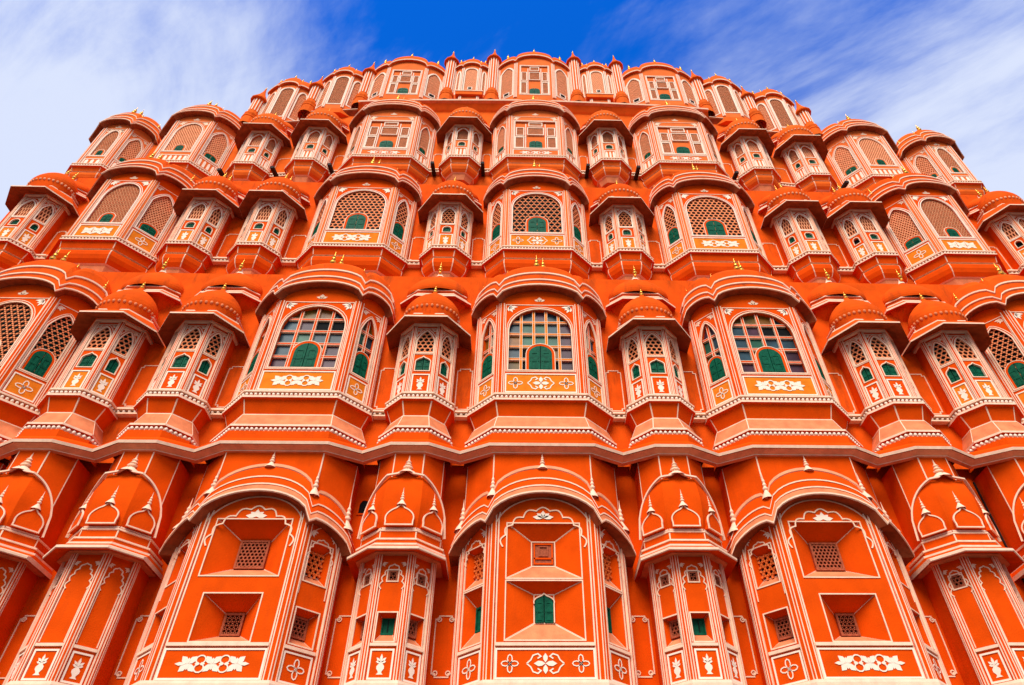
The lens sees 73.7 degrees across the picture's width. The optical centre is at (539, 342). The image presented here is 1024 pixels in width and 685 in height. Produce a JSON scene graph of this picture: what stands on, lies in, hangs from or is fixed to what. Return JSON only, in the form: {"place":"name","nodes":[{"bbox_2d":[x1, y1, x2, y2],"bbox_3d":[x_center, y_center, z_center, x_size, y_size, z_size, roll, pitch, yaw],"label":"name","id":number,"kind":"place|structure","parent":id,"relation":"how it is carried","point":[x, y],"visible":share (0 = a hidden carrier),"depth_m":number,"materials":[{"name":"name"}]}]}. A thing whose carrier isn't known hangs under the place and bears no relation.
{"place":"outdoors","nodes":[
{"label":"outdoors","id":0,"kind":"place"},
{"bbox_2d":[0,0,1023,221],"label":"sky","id":1,"kind":"structure","parent":0,"point":[954,69],"materials":[{"name":"blue"}]},
{"label":"ground","id":2,"kind":"structure","parent":0,"visible":0},
{"bbox_2d":[0,50,1023,684],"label":"palace","id":3,"kind":"structure","parent":2,"relation":"on","point":[534,368],"depth_m":12.98,"materials":[{"name":"stone"}]},
{"bbox_2d":[0,170,89,269],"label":"turret window","id":4,"kind":"structure","parent":3,"relation":"in","point":[37,209],"depth_m":17.43,"materials":[{"name":"paint"}]},
{"bbox_2d":[0,250,111,460],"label":"bay window","id":5,"kind":"structure","parent":3,"relation":"in","point":[41,301],"depth_m":13.79,"materials":[{"name":"stone"}]},
{"bbox_2d":[11,260,183,466],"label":"turret window","id":6,"kind":"structure","parent":3,"relation":"in","point":[115,337],"depth_m":13.24,"materials":[{"name":"stone"}]},
{"bbox_2d":[65,108,160,177],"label":"bay window","id":7,"kind":"structure","parent":3,"relation":"in","point":[117,138],"depth_m":21.22,"materials":[{"name":"paint"}]},
{"bbox_2d":[45,151,195,271],"bbox_3d":[-10.797,-3.459,17.749,2.800,5.201,1.016,1,-43,-2],"label":"bay window","id":8,"kind":"structure","parent":3,"relation":"in","point":[129,215],"depth_m":17.28,"materials":[{"name":"paint"}]},
{"bbox_2d":[113,259,262,467],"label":"turret window","id":9,"kind":"structure","parent":3,"relation":"in","point":[200,339],"depth_m":13.28,"materials":[{"name":"stone"}]},
{"bbox_2d":[154,101,242,179],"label":"bay window","id":10,"kind":"structure","parent":3,"relation":"in","point":[198,139],"depth_m":21.19,"materials":[{"name":"paint"}]},
{"bbox_2d":[155,173,246,272],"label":"turret window","id":11,"kind":"structure","parent":3,"relation":"in","point":[206,210],"depth_m":17.33,"materials":[{"name":"paint"}]},
{"bbox_2d":[225,113,293,180],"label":"turret window","id":12,"kind":"structure","parent":3,"relation":"in","point":[260,142],"depth_m":20.97,"materials":[{"name":"paint"}]},
{"bbox_2d":[226,174,309,273],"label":"turret window","id":13,"kind":"structure","parent":3,"relation":"in","point":[271,211],"depth_m":17.37,"materials":[{"name":"paint"}]},
{"bbox_2d":[205,253,395,468],"bbox_3d":[-4.563,-0.028,13.856,2.900,5.459,0.915,1,-43,-2],"label":"bay window","id":14,"kind":"structure","parent":3,"relation":"in","point":[310,370],"depth_m":13.36,"materials":[{"name":"stone"}]},
{"bbox_2d":[284,109,349,181],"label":"turret window","id":15,"kind":"structure","parent":3,"relation":"in","point":[316,138],"depth_m":20.82,"materials":[{"name":"paint"}]},
{"bbox_2d":[295,159,422,275],"bbox_3d":[-4.661,-3.394,17.952,2.900,5.250,0.876,1,-43,-2],"label":"bay window","id":16,"kind":"structure","parent":3,"relation":"in","point":[365,213],"depth_m":17.57,"materials":[{"name":"paint"}]},
{"bbox_2d":[337,96,440,183],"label":"bay window","id":17,"kind":"structure","parent":3,"relation":"in","point":[399,133],"depth_m":20.94,"materials":[{"name":"paint"}]},
{"bbox_2d":[377,262,471,466],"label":"turret window","id":18,"kind":"structure","parent":3,"relation":"in","point":[428,336],"depth_m":13.39,"materials":[{"name":"stone"}]},
{"bbox_2d":[418,176,483,276],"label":"turret window","id":19,"kind":"structure","parent":3,"relation":"in","point":[452,207],"depth_m":17.44,"materials":[{"name":"stone"}]},
{"bbox_2d":[436,107,491,184],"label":"turret window","id":20,"kind":"structure","parent":3,"relation":"in","point":[463,134],"depth_m":20.67,"materials":[{"name":"paint"}]},
{"bbox_2d":[489,95,581,181],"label":"bay window","id":21,"kind":"structure","parent":3,"relation":"in","point":[526,131],"depth_m":20.96,"materials":[{"name":"paint"}]},
{"bbox_2d":[482,161,591,278],"bbox_3d":[-0.063,-3.337,18.086,2.900,5.250,0.876,1,-43,-2],"label":"bay window","id":22,"kind":"structure","parent":3,"relation":"in","point":[534,210],"depth_m":17.69,"materials":[{"name":"paint"}]},
{"bbox_2d":[464,255,617,469],"bbox_3d":[0.014,0.029,13.990,2.900,5.459,0.915,1,-43,-2],"label":"bay window","id":23,"kind":"structure","parent":3,"relation":"in","point":[539,368],"depth_m":13.48,"materials":[{"name":"stone"}]},
{"bbox_2d":[578,110,632,187],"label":"turret window","id":24,"kind":"structure","parent":3,"relation":"in","point":[606,136],"depth_m":20.79,"materials":[{"name":"paint"}]},
{"bbox_2d":[589,181,653,279],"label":"turret window","id":25,"kind":"structure","parent":3,"relation":"in","point":[622,216],"depth_m":17.57,"materials":[{"name":"paint"}]},
{"bbox_2d":[605,265,702,469],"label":"turret window","id":26,"kind":"structure","parent":3,"relation":"in","point":[649,339],"depth_m":13.53,"materials":[{"name":"stone"}]},
{"bbox_2d":[628,102,729,188],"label":"bay window","id":27,"kind":"structure","parent":3,"relation":"in","point":[669,138],"depth_m":21.20,"materials":[{"name":"stone"}]},
{"bbox_2d":[648,164,773,280],"bbox_3d":[4.535,-3.280,18.219,2.900,5.250,0.876,1,-43,-2],"label":"bay window","id":28,"kind":"structure","parent":3,"relation":"in","point":[704,220],"depth_m":17.83,"materials":[{"name":"paint"}]},
{"bbox_2d":[717,119,781,190],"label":"turret window","id":29,"kind":"structure","parent":3,"relation":"in","point":[749,147],"depth_m":21.21,"materials":[{"name":"paint"}]},
{"bbox_2d":[680,259,867,470],"bbox_3d":[4.592,0.086,14.123,2.900,5.459,0.915,1,-43,-2],"label":"bay window","id":30,"kind":"structure","parent":3,"relation":"in","point":[764,376],"depth_m":13.61,"materials":[{"name":"stone"}]},
{"bbox_2d":[758,184,839,282],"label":"turret window","id":31,"kind":"structure","parent":3,"relation":"in","point":[796,220],"depth_m":17.78,"materials":[{"name":"stone"}]},
{"bbox_2d":[771,124,837,191],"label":"turret window","id":32,"kind":"structure","parent":3,"relation":"in","point":[803,153],"depth_m":21.45,"materials":[{"name":"paint"}]},
{"bbox_2d":[819,114,906,192],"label":"bay window","id":33,"kind":"structure","parent":3,"relation":"in","point":[862,153],"depth_m":21.78,"materials":[{"name":"paint"}]},
{"bbox_2d":[819,184,907,283],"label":"turret window","id":34,"kind":"structure","parent":3,"relation":"in","point":[857,221],"depth_m":17.82,"materials":[{"name":"stone"}]},
{"bbox_2d":[807,269,954,471],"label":"turret window","id":35,"kind":"structure","parent":3,"relation":"in","point":[868,347],"depth_m":13.69,"materials":[{"name":"paint"}]},
{"bbox_2d":[867,168,1008,284],"bbox_3d":[10.672,-3.192,18.374,2.800,5.201,1.016,1,-43,-2],"label":"bay window","id":36,"kind":"structure","parent":3,"relation":"in","point":[929,227],"depth_m":17.88,"materials":[{"name":"paint"}]},
{"bbox_2d":[896,125,985,194],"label":"bay window","id":37,"kind":"structure","parent":3,"relation":"in","point":[928,152],"depth_m":21.99,"materials":[{"name":"paint"}]},
{"bbox_2d":[882,271,1023,472],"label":"turret window","id":38,"kind":"structure","parent":3,"relation":"in","point":[948,347],"depth_m":13.77,"materials":[{"name":"paint"}]},
{"bbox_2d":[950,263,1023,425],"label":"bay window","id":39,"kind":"structure","parent":3,"relation":"in","point":[997,301],"depth_m":14.71,"materials":[{"name":"stone"}]},
{"bbox_2d":[966,188,1023,275],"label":"turret window","id":40,"kind":"structure","parent":3,"relation":"in","point":[1000,214],"depth_m":18.39,"materials":[{"name":"paint"}]}
]}

